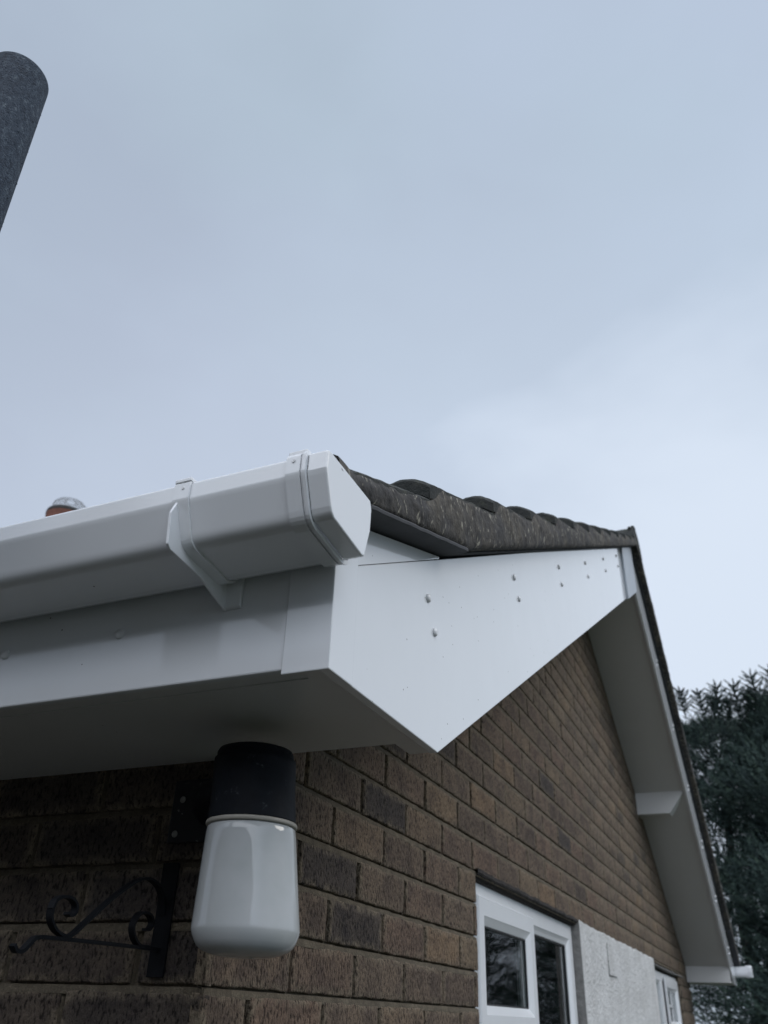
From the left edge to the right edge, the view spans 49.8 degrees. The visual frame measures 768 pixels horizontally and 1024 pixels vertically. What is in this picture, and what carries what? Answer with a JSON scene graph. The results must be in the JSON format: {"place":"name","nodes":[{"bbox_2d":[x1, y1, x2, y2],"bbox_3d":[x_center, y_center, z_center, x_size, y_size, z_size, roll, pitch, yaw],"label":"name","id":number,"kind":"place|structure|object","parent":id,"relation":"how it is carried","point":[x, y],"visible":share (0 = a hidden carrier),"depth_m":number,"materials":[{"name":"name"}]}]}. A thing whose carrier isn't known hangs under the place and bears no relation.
{"place":"outdoors","nodes":[
{"label":"outdoors","id":0,"kind":"place"},
{"bbox_2d":[0,0,767,1023],"label":"sky","id":1,"kind":"structure","parent":0,"point":[505,252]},
{"bbox_2d":[673,686,767,1023],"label":"conifer","id":2,"kind":"object","parent":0,"point":[700,735],"visible":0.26,"depth_m":11.99,"materials":[{"name":"green plant"}]},
{"bbox_2d":[690,664,767,1023],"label":"conifer","id":3,"kind":"object","parent":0,"point":[752,748],"visible":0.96,"depth_m":10.78,"materials":[{"name":"green plant"}]},
{"label":"path","id":4,"kind":"structure","parent":0,"visible":0},
{"bbox_2d":[0,51,48,230],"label":"metal pole","id":5,"kind":"object","parent":4,"relation":"on","point":[24,88],"visible":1,"depth_m":1.17,"materials":[{"name":"metal"}]},
{"bbox_2d":[0,454,740,1023],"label":"bungalow","id":6,"kind":"object","parent":4,"relation":"on","point":[464,712],"visible":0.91,"depth_m":1.39,"materials":[{"name":"brick"}]},
{"bbox_2d":[9,862,180,977],"bbox_3d":[-0.347,0.485,1.014,0.026,0.139,0.258,-11,-34,20],"label":"hanging basket bracket","id":7,"kind":"object","parent":6,"relation":"attached to","point":[161,922],"visible":1,"depth_m":1.08,"materials":[{"name":"black metal"}]},
{"bbox_2d":[0,449,370,621],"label":"gutter","id":8,"kind":"object","parent":6,"relation":"attached to","point":[221,538],"visible":1,"depth_m":0.91,"materials":[{"name":"white plastic"}]},
{"bbox_2d":[167,741,299,959],"bbox_3d":[-0.190,0.437,1.049,0.121,0.236,0.310,14,-34,-19],"label":"wall lamp","id":9,"kind":"object","parent":6,"relation":"attached to","point":[236,814],"visible":1,"depth_m":0.93,"materials":[{"name":"white glass"}]},
{"bbox_2d":[473,883,577,1023],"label":"window","id":10,"kind":"structure","parent":6,"relation":"in","point":[526,975],"depth_m":2.39,"materials":[{"name":"plastic"}]},
{"bbox_2d":[655,970,681,1023],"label":"window","id":11,"kind":"structure","parent":6,"relation":"in","point":[667,989],"depth_m":4.94,"materials":[{"name":"plastic"}]},
{"bbox_2d":[734,966,752,977],"bbox_3d":[-1.023,4.203,7.616,8.225,0.110,0.128,-11,-34,20],"label":"gutter","id":12,"kind":"object","parent":6,"relation":"attached to","point":[744,972],"visible":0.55,"depth_m":6.16,"materials":[{"name":"white plastic"}]}
]}

